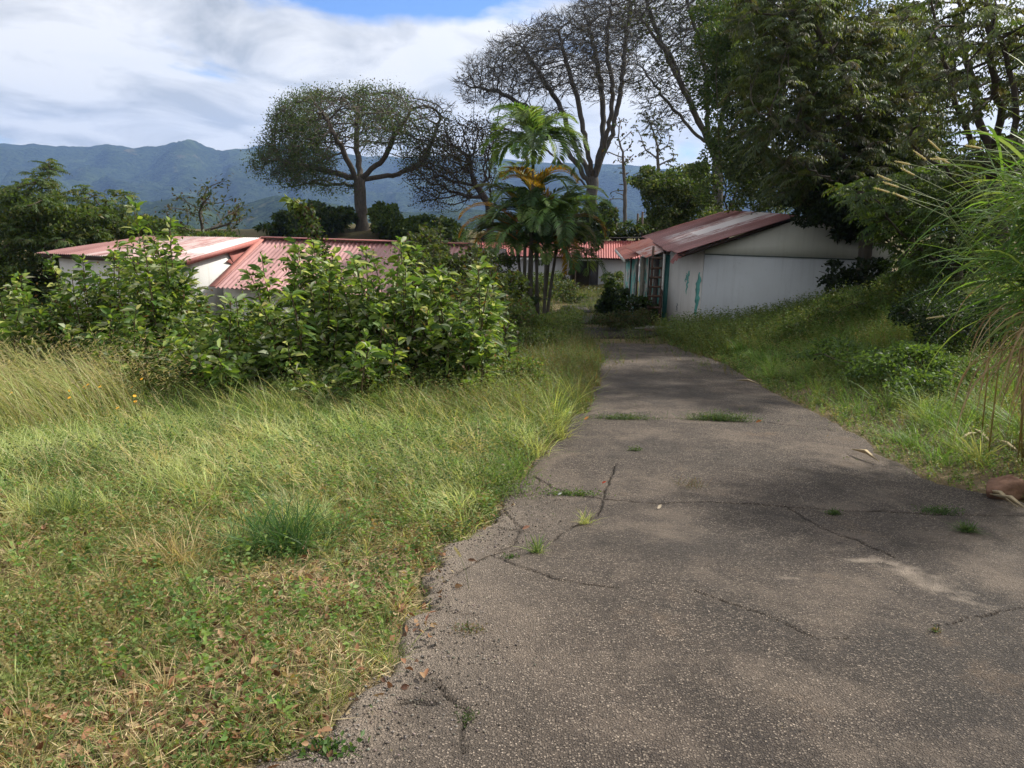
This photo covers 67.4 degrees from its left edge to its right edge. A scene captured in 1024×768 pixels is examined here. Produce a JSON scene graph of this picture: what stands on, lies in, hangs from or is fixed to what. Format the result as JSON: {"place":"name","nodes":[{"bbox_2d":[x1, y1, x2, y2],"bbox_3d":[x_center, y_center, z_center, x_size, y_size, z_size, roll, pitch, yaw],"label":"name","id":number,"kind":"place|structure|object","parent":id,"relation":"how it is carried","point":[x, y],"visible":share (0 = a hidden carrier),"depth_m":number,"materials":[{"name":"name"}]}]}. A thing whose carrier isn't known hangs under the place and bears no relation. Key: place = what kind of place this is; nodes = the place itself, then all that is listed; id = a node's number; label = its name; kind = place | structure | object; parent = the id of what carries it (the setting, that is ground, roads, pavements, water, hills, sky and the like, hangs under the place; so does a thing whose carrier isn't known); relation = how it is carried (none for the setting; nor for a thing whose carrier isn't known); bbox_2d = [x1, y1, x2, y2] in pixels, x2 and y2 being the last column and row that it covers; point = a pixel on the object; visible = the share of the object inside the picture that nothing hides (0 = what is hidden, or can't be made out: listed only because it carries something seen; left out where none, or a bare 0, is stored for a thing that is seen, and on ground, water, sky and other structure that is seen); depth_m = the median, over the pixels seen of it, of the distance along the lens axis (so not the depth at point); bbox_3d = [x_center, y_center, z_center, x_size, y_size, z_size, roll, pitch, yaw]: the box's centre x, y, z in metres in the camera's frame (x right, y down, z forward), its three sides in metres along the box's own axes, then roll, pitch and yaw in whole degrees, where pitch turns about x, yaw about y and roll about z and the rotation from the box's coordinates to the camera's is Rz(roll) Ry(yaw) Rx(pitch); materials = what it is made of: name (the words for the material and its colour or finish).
{"place":"outdoors","nodes":[
{"label":"outdoors","id":0,"kind":"place"},
{"bbox_2d":[37,236,271,328],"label":"white house","id":1,"kind":"structure","parent":0,"point":[213,259],"depth_m":24.40,"materials":[{"name":"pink paint"}]},
{"bbox_2d":[1,195,643,232],"bbox_3d":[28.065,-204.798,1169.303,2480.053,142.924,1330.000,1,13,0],"label":"hills","id":2,"kind":"structure","parent":0,"point":[263,209],"depth_m":1199.77,"materials":[{"name":"plant"}]},
{"bbox_2d":[0,139,946,232],"bbox_3d":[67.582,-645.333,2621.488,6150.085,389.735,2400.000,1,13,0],"label":"hills","id":3,"kind":"structure","parent":0,"point":[152,173],"depth_m":2718.42,"materials":[{"name":"blue"}]},
{"bbox_2d":[0,223,1023,767],"bbox_3d":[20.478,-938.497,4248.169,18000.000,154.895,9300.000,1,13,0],"label":"ground","id":4,"kind":"structure","parent":0,"point":[584,281],"depth_m":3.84,"materials":[{"name":"plant"}]},
{"bbox_2d":[0,657,28,724],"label":"foxtail grass","id":5,"kind":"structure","parent":4,"relation":"on","point":[4,664],"depth_m":2.52,"materials":[{"name":"plant"}]},
{"bbox_2d":[0,269,84,386],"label":"shrub","id":6,"kind":"object","parent":4,"relation":"on","point":[19,319],"visible":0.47,"depth_m":9.51,"materials":[{"name":"green plant"}]},
{"bbox_2d":[0,186,104,316],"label":"thicket","id":7,"kind":"object","parent":4,"relation":"on","point":[82,214],"visible":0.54,"depth_m":28.85,"materials":[{"name":"green plant"}]},
{"bbox_2d":[0,158,113,299],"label":"bushy tree","id":8,"kind":"object","parent":4,"relation":"on","point":[39,181],"visible":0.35,"depth_m":29.02,"materials":[{"name":"green plant"}]},
{"bbox_2d":[7,480,113,525],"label":"grass tussock","id":9,"kind":"object","parent":4,"relation":"on","point":[66,505],"depth_m":4.61,"materials":[{"name":"plant"}]},
{"bbox_2d":[13,378,146,425],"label":"yellow flowers","id":10,"kind":"object","parent":4,"relation":"on","point":[134,396],"visible":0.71,"depth_m":7.34,"materials":[{"name":"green plant"}]},
{"bbox_2d":[29,240,148,380],"bbox_3d":[-5.521,-0.802,10.331,1.880,2.186,2.033,12,17,38],"label":"shrub","id":11,"kind":"object","parent":4,"relation":"on","point":[68,308],"visible":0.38,"depth_m":9.84,"materials":[{"name":"green plant"}]},
{"bbox_2d":[62,184,147,242],"bbox_3d":[-17.614,-5.712,32.868,3.698,5.472,7.384,-10,17,-39],"label":"bushy tree","id":12,"kind":"object","parent":4,"relation":"on","point":[104,205],"visible":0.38,"depth_m":31.49,"materials":[{"name":"green plant"}]},
{"bbox_2d":[94,601,117,656],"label":"foxtail grass","id":13,"kind":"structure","parent":4,"relation":"on","point":[101,610],"depth_m":3.02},
{"bbox_2d":[47,296,192,398],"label":"shrub","id":14,"kind":"object","parent":4,"relation":"on","point":[106,311],"visible":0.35,"depth_m":8.72,"materials":[{"name":"green plant"}]},
{"bbox_2d":[130,669,159,740],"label":"foxtail grass","id":15,"kind":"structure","parent":4,"relation":"on","point":[136,675],"depth_m":2.47,"materials":[{"name":"plant"}]},
{"bbox_2d":[60,204,243,244],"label":"thicket","id":16,"kind":"object","parent":4,"relation":"on","point":[160,226],"visible":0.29,"depth_m":30.90,"materials":[{"name":"green plant"}]},
{"bbox_2d":[98,196,218,370],"bbox_3d":[-4.470,-1.041,9.801,1.238,2.623,2.206,1,13,0],"label":"shrub","id":17,"kind":"object","parent":4,"relation":"on","point":[165,287],"visible":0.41,"depth_m":9.48,"materials":[{"name":"green plant"}]},
{"bbox_2d":[129,213,194,234],"bbox_3d":[-15.244,-5.233,33.729,2.804,4.397,4.522,-4,14,-19],"label":"open tree","id":18,"kind":"object","parent":4,"relation":"on","point":[181,228],"visible":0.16,"depth_m":32.67,"materials":[{"name":"green plant"}]},
{"bbox_2d":[97,512,238,576],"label":"grass tussock","id":19,"kind":"object","parent":4,"relation":"on","point":[177,551],"depth_m":4.09,"materials":[{"name":"plant"}]},
{"bbox_2d":[153,173,253,234],"bbox_3d":[-12.989,-5.835,32.369,4.171,6.019,5.000,-4,15,-23],"label":"open tree","id":20,"kind":"object","parent":4,"relation":"on","point":[234,213],"visible":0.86,"depth_m":32.09,"materials":[{"name":"green plant"}]},
{"bbox_2d":[159,284,290,407],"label":"shrub","id":21,"kind":"object","parent":4,"relation":"on","point":[231,363],"visible":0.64,"depth_m":8.28,"materials":[{"name":"green plant"}]},
{"bbox_2d":[173,511,283,561],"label":"grass tussock","id":22,"kind":"object","parent":4,"relation":"on","point":[231,542],"depth_m":4.29,"materials":[{"name":"plant"}]},
{"bbox_2d":[190,296,283,351],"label":"shrub","id":23,"kind":"object","parent":4,"relation":"on","point":[210,322],"visible":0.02,"depth_m":10.13,"materials":[{"name":"green plant"}]},
{"bbox_2d":[155,484,381,571],"bbox_3d":[-1.387,0.799,4.274,1.480,0.362,1.247,1,13,0],"label":"grass tussock","id":24,"kind":"object","parent":4,"relation":"on","point":[288,526],"depth_m":4.31,"materials":[{"name":"plant"}]},
{"bbox_2d":[0,321,561,537],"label":"tall grass","id":25,"kind":"structure","parent":4,"relation":"on","point":[49,379],"depth_m":7.01,"materials":[{"name":"plant"}]},
{"bbox_2d":[0,429,562,767],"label":"fallen leaves","id":26,"kind":"object","parent":4,"relation":"on","point":[103,718],"visible":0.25,"depth_m":2.94,"materials":[{"name":"brown plant"}]},
{"bbox_2d":[253,199,358,239],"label":"bush","id":27,"kind":"object","parent":4,"relation":"on","point":[338,219],"visible":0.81,"depth_m":55.27,"materials":[{"name":"green plant"}]},
{"bbox_2d":[279,194,333,307],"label":"climbing stalk","id":28,"kind":"object","parent":4,"relation":"on","point":[303,209],"visible":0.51,"depth_m":10.26,"materials":[{"name":"green plant"}]},
{"bbox_2d":[237,235,379,399],"bbox_3d":[-2.245,-0.580,9.002,1.855,2.246,2.205,1,13,0],"label":"shrub","id":29,"kind":"object","parent":4,"relation":"on","point":[275,357],"visible":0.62,"depth_m":8.69,"materials":[{"name":"green plant"}]},
{"bbox_2d":[209,236,471,324],"bbox_3d":[-4.639,-3.036,24.627,7.900,3.150,6.807,5,14,16],"label":"pink roof annex","id":30,"kind":"object","parent":4,"relation":"on","point":[227,279],"visible":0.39,"depth_m":23.52,"materials":[{"name":"metal"}]},
{"bbox_2d":[239,75,463,230],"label":"rain tree","id":31,"kind":"object","parent":4,"relation":"on","point":[313,138],"visible":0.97,"depth_m":56.06,"materials":[{"name":"green plant"}]},
{"bbox_2d":[277,303,435,413],"bbox_3d":[-1.684,-0.126,8.628,1.724,1.580,2.277,7,15,24],"label":"shrub","id":32,"kind":"object","parent":4,"relation":"on","point":[371,362],"visible":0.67,"depth_m":8.20,"materials":[{"name":"green plant"}]},
{"bbox_2d":[32,284,693,437],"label":"dry weeds","id":33,"kind":"object","parent":4,"relation":"on","point":[172,383],"visible":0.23,"depth_m":8.23,"materials":[{"name":"green plant"}]},
{"bbox_2d":[322,229,460,387],"bbox_3d":[-1.452,-0.742,9.436,1.708,2.303,2.509,1,13,0],"label":"shrub","id":34,"kind":"object","parent":4,"relation":"on","point":[407,306],"visible":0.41,"depth_m":8.85,"materials":[{"name":"green plant"}]},
{"bbox_2d":[366,201,467,244],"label":"bush","id":35,"kind":"object","parent":4,"relation":"on","point":[387,221],"visible":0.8,"depth_m":54.52,"materials":[{"name":"green plant"}]},
{"bbox_2d":[389,215,465,315],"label":"shrub","id":36,"kind":"object","parent":4,"relation":"on","point":[434,261],"visible":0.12,"depth_m":13.15,"materials":[{"name":"green plant"}]},
{"bbox_2d":[396,110,508,232],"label":"dark leafed tree","id":37,"kind":"object","parent":4,"relation":"on","point":[468,166],"visible":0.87,"depth_m":54.85,"materials":[{"name":"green plant"}]},
{"bbox_2d":[0,315,907,767],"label":"weeds","id":38,"kind":"object","parent":4,"relation":"on","point":[52,605],"visible":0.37,"depth_m":4.05,"materials":[{"name":"green plant"}]},
{"bbox_2d":[401,222,531,301],"bbox_3d":[-1.625,-2.706,20.596,3.739,3.170,4.396,9,15,28],"label":"leafy mass","id":39,"kind":"object","parent":4,"relation":"on","point":[428,234],"visible":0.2,"depth_m":20.42,"materials":[{"name":"green plant"}]},
{"bbox_2d":[412,254,526,401],"bbox_3d":[-0.536,-0.562,9.259,1.444,2.053,2.411,1,13,0],"label":"shrub","id":40,"kind":"object","parent":4,"relation":"on","point":[469,336],"visible":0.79,"depth_m":8.73,"materials":[{"name":"green plant"}]},
{"bbox_2d":[410,350,550,399],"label":"shrub","id":41,"kind":"object","parent":4,"relation":"on","point":[534,363],"visible":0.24,"depth_m":9.22,"materials":[{"name":"green plant"}]},
{"bbox_2d":[453,246,513,336],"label":"shrub","id":42,"kind":"object","parent":4,"relation":"on","point":[494,268],"visible":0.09,"depth_m":14.40,"materials":[{"name":"green plant"}]},
{"bbox_2d":[426,447,555,506],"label":"weed clump","id":43,"kind":"object","parent":4,"relation":"on","point":[503,486],"visible":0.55,"depth_m":5.70,"materials":[{"name":"green plant"}]},
{"bbox_2d":[468,250,528,296],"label":"shrub","id":44,"kind":"object","parent":4,"relation":"on","point":[507,259],"visible":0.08,"depth_m":23.71,"materials":[{"name":"green plant"}]},
{"bbox_2d":[453,277,544,330],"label":"shrub","id":45,"kind":"object","parent":4,"relation":"on","point":[520,313],"visible":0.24,"depth_m":16.86,"materials":[{"name":"green plant"}]},
{"bbox_2d":[484,309,525,356],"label":"shrub","id":46,"kind":"object","parent":4,"relation":"on","point":[508,339],"visible":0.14,"depth_m":14.07,"materials":[{"name":"green plant"}]},
{"bbox_2d":[492,273,521,307],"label":"shrub","id":47,"kind":"object","parent":4,"relation":"on","point":[504,288],"visible":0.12,"depth_m":19.68,"materials":[{"name":"green plant"}]},
{"bbox_2d":[0,288,1023,767],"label":"grass tufts","id":48,"kind":"object","parent":4,"relation":"on","point":[322,416],"visible":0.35,"depth_m":6.28,"materials":[{"name":"plant"}]},
{"bbox_2d":[991,438,1020,453],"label":"dry stalk","id":49,"kind":"object","parent":48,"relation":"on","point":[1011,446],"visible":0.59,"depth_m":7.01,"materials":[{"name":"beige plant"}]},
{"bbox_2d":[458,102,614,318],"bbox_3d":[0.719,-5.311,25.000,5.017,7.098,4.634,1,13,0],"label":"palm clump","id":50,"kind":"object","parent":4,"relation":"on","point":[541,219],"visible":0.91,"depth_m":24.30,"materials":[{"name":"green plant"}]},
{"bbox_2d":[441,237,644,285],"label":"back building","id":51,"kind":"structure","parent":4,"relation":"on","point":[608,251],"depth_m":51.61,"materials":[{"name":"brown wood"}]},
{"bbox_2d":[589,261,597,285],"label":"door","id":52,"kind":"structure","parent":51,"relation":"in","point":[594,275],"depth_m":51.72,"materials":[{"name":"grey"}]},
{"bbox_2d":[509,304,584,348],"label":"shrub","id":53,"kind":"object","parent":4,"relation":"on","point":[561,317],"visible":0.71,"depth_m":17.95,"materials":[{"name":"green plant"}]},
{"bbox_2d":[450,0,661,221],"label":"rain tree","id":54,"kind":"object","parent":4,"relation":"on","point":[582,30],"visible":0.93,"depth_m":54.77,"materials":[{"name":"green plant"}]},
{"bbox_2d":[547,366,586,392],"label":"grass tussock","id":55,"kind":"object","parent":4,"relation":"on","point":[565,378],"depth_m":10.38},
{"bbox_2d":[480,217,662,258],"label":"bush","id":56,"kind":"object","parent":4,"relation":"on","point":[638,229],"visible":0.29,"depth_m":53.86,"materials":[{"name":"green plant"}]},
{"bbox_2d":[526,270,623,302],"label":"shrub","id":57,"kind":"object","parent":4,"relation":"on","point":[560,284],"visible":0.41,"depth_m":43.27,"materials":[{"name":"green plant"}]},
{"bbox_2d":[538,275,622,292],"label":"shrub","id":58,"kind":"object","parent":4,"relation":"on","point":[577,289],"visible":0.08,"depth_m":47.54,"materials":[{"name":"green plant"}]},
{"bbox_2d":[562,199,619,284],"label":"bush","id":59,"kind":"object","parent":4,"relation":"on","point":[610,214],"visible":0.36,"depth_m":48.09,"materials":[{"name":"green plant"}]},
{"bbox_2d":[602,117,636,233],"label":"sapling","id":60,"kind":"object","parent":4,"relation":"on","point":[624,173],"visible":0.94,"depth_m":55.82,"materials":[{"name":"green plant"}]},
{"bbox_2d":[589,308,657,328],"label":"shrub","id":61,"kind":"object","parent":4,"relation":"on","point":[606,318],"visible":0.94,"depth_m":23.29,"materials":[{"name":"green plant"}]},
{"bbox_2d":[593,271,661,326],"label":"shrub","id":62,"kind":"object","parent":4,"relation":"on","point":[609,300],"visible":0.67,"depth_m":25.28,"materials":[{"name":"green plant"}]},
{"bbox_2d":[615,238,669,322],"bbox_3d":[4.898,-4.054,30.232,1.348,3.409,10.284,2,13,3],"label":"lean to porch","id":63,"kind":"object","parent":4,"relation":"on","point":[643,247],"visible":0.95,"depth_m":27.72,"materials":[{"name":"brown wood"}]},
{"bbox_2d":[661,255,669,322],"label":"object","id":64,"kind":"structure","parent":63,"relation":"in","point":[667,260],"depth_m":25.21,"materials":[{"name":"wood"}]},
{"bbox_2d":[631,112,677,228],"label":"sapling","id":65,"kind":"object","parent":4,"relation":"on","point":[656,157],"visible":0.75,"depth_m":47.85,"materials":[{"name":"green plant"}]},
{"bbox_2d":[647,246,665,319],"bbox_3d":[4.745,-3.171,25.328,0.479,2.681,1.238,4,14,13],"label":"wooden ladder","id":66,"kind":"object","parent":4,"relation":"on","point":[652,277],"visible":0.74,"depth_m":25.31,"materials":[{"name":"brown wood"}]},
{"bbox_2d":[613,0,733,208],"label":"rain tree","id":67,"kind":"object","parent":4,"relation":"on","point":[673,65],"visible":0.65,"depth_m":40.41,"materials":[{"name":"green plant"}]},
{"bbox_2d":[625,160,723,232],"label":"vine thicket","id":68,"kind":"object","parent":4,"relation":"on","point":[670,188],"visible":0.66,"depth_m":33.49,"materials":[{"name":"green plant"}]},
{"bbox_2d":[683,0,801,254],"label":"vine covered tree","id":69,"kind":"object","parent":4,"relation":"on","point":[716,47],"visible":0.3,"depth_m":28.28,"materials":[{"name":"green plant"}]},
{"bbox_2d":[642,210,893,328],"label":"gabled shed","id":70,"kind":"structure","parent":4,"relation":"on","point":[773,258],"depth_m":22.28,"materials":[{"name":"paint"}]},
{"bbox_2d":[649,265,1023,496],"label":"bank weeds","id":71,"kind":"object","parent":4,"relation":"on","point":[752,322],"visible":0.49,"depth_m":13.30,"materials":[{"name":"green plant"}]},
{"bbox_2d":[713,0,959,214],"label":"vine covered tree","id":72,"kind":"object","parent":4,"relation":"on","point":[731,171],"visible":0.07,"depth_m":24.97,"materials":[{"name":"green plant"}]},
{"bbox_2d":[718,0,956,285],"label":"drooping tree","id":73,"kind":"object","parent":4,"relation":"on","point":[822,99],"visible":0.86,"depth_m":18.31,"materials":[{"name":"green plant"}]},
{"bbox_2d":[815,256,890,304],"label":"climbing shrub","id":74,"kind":"object","parent":4,"relation":"on","point":[852,273],"visible":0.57,"depth_m":19.22,"materials":[{"name":"green plant"}]},
{"bbox_2d":[775,269,949,336],"bbox_3d":[7.907,-1.769,16.924,4.845,1.519,2.660,-4,14,-21],"label":"weed mound","id":75,"kind":"object","parent":4,"relation":"on","point":[852,291],"visible":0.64,"depth_m":16.36,"materials":[{"name":"green plant"}]},
{"bbox_2d":[787,336,1005,401],"bbox_3d":[5.457,-0.325,10.995,2.190,0.903,4.009,0,14,-5],"label":"weed mound","id":76,"kind":"object","parent":4,"relation":"on","point":[908,348],"visible":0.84,"depth_m":10.16,"materials":[{"name":"green plant"}]},
{"bbox_2d":[772,114,1023,293],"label":"thicket","id":77,"kind":"object","parent":4,"relation":"on","point":[814,214],"visible":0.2,"depth_m":19.48,"materials":[{"name":"green plant"}]},
{"bbox_2d":[807,156,1023,251],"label":"thicket","id":78,"kind":"object","parent":4,"relation":"on","point":[847,237],"visible":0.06,"depth_m":21.07,"materials":[{"name":"green plant"}]},
{"bbox_2d":[821,153,1021,294],"bbox_3d":[8.764,-3.193,16.224,5.209,3.202,4.260,1,13,0],"label":"drooping tree","id":79,"kind":"object","parent":4,"relation":"on","point":[897,205],"visible":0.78,"depth_m":15.42,"materials":[{"name":"green plant"}]},
{"bbox_2d":[870,0,1023,290],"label":"drooping tree","id":80,"kind":"object","parent":4,"relation":"on","point":[969,79],"visible":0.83,"depth_m":13.52,"materials":[{"name":"green plant"}]},
{"bbox_2d":[872,52,1023,465],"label":"cane grass","id":81,"kind":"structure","parent":4,"relation":"on","point":[1016,235],"depth_m":6.31,"materials":[{"name":"green plant"}]},
{"bbox_2d":[886,278,1023,355],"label":"weed mound","id":82,"kind":"object","parent":4,"relation":"on","point":[911,312],"visible":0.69,"depth_m":11.12,"materials":[{"name":"green plant"}]},
{"bbox_2d":[953,0,1023,229],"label":"drooping tree","id":83,"kind":"object","parent":4,"relation":"on","point":[989,12],"visible":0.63,"depth_m":11.95,"materials":[{"name":"green plant"}]},
{"bbox_2d":[986,474,1023,500],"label":"rock","id":84,"kind":"object","parent":4,"relation":"on","point":[1011,484],"visible":0.71,"depth_m":5.79,"materials":[{"name":"stone"}]},
{"bbox_2d":[991,494,1023,507],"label":"dry stalk","id":85,"kind":"object","parent":84,"relation":"on","point":[1011,498],"visible":1,"depth_m":5.56,"materials":[{"name":"beige plant"}]},
{"bbox_2d":[0,0,1023,171],"label":"sky","id":86,"kind":"structure","parent":0,"point":[81,73],"materials":[{"name":"white"}]},
{"bbox_2d":[584,327,657,338],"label":"path","id":87,"kind":"structure","parent":0,"point":[610,332],"depth_m":22.30,"materials":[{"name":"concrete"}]},
{"bbox_2d":[256,343,1023,767],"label":"road","id":88,"kind":"structure","parent":0,"point":[752,605],"depth_m":3.71,"materials":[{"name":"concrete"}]},
{"bbox_2d":[275,729,370,761],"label":"weed clump","id":89,"kind":"object","parent":88,"relation":"on","point":[326,744],"visible":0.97,"depth_m":2.56,"materials":[{"name":"green plant"}]},
{"bbox_2d":[253,480,613,767],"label":"grit","id":90,"kind":"object","parent":88,"relation":"on","point":[382,719],"visible":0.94,"depth_m":3.20,"materials":[{"name":"gravel"}]},
{"bbox_2d":[454,704,479,729],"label":"weed clump","id":91,"kind":"object","parent":88,"relation":"on","point":[468,718],"visible":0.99,"depth_m":2.76,"materials":[{"name":"green plant"}]},
{"bbox_2d":[449,620,497,636],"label":"weed clump","id":92,"kind":"object","parent":88,"relation":"on","point":[466,629],"visible":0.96,"depth_m":3.45,"materials":[{"name":"green plant"}]},
{"bbox_2d":[515,531,552,553],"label":"weed clump","id":93,"kind":"object","parent":88,"relation":"on","point":[535,545],"visible":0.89,"depth_m":4.44,"materials":[{"name":"green plant"}]},
{"bbox_2d":[538,486,615,497],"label":"weed clump","id":94,"kind":"object","parent":88,"relation":"on","point":[565,492],"visible":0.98,"depth_m":5.69,"materials":[{"name":"green plant"}]},
{"bbox_2d":[576,508,606,524],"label":"weed clump","id":95,"kind":"object","parent":88,"relation":"on","point":[585,521],"visible":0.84,"depth_m":4.98,"materials":[{"name":"green plant"}]},
{"bbox_2d":[587,410,672,420],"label":"weed clump","id":96,"kind":"object","parent":88,"relation":"on","point":[629,417],"visible":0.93,"depth_m":8.82,"materials":[{"name":"green plant"}]},
{"bbox_2d":[670,475,710,488],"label":"weed clump","id":97,"kind":"object","parent":88,"relation":"on","point":[690,482],"visible":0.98,"depth_m":6.00,"materials":[{"name":"green plant"}]},
{"bbox_2d":[662,409,765,421],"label":"weed clump","id":98,"kind":"object","parent":88,"relation":"on","point":[720,417],"visible":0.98,"depth_m":8.91,"materials":[{"name":"green plant"}]},
{"bbox_2d":[824,507,842,515],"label":"weed clump","id":99,"kind":"object","parent":88,"relation":"on","point":[835,512],"visible":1,"depth_m":5.34,"materials":[{"name":"green plant"}]},
{"bbox_2d":[852,449,878,460],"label":"dry stalk","id":100,"kind":"object","parent":88,"relation":"on","point":[865,451],"visible":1,"depth_m":7.03,"materials":[{"name":"beige plant"}]},
{"bbox_2d":[902,503,975,515],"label":"weed clump","id":101,"kind":"object","parent":88,"relation":"on","point":[935,510],"visible":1,"depth_m":5.44,"materials":[{"name":"green plant"}]},
{"bbox_2d":[942,520,993,533],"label":"weed clump","id":102,"kind":"object","parent":88,"relation":"on","point":[964,528],"visible":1,"depth_m":5.03,"materials":[{"name":"green plant"}]},
{"bbox_2d":[980,488,1017,506],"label":"dry stalk","id":103,"kind":"object","parent":88,"relation":"on","point":[998,492],"visible":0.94,"depth_m":5.69,"materials":[{"name":"beige plant"}]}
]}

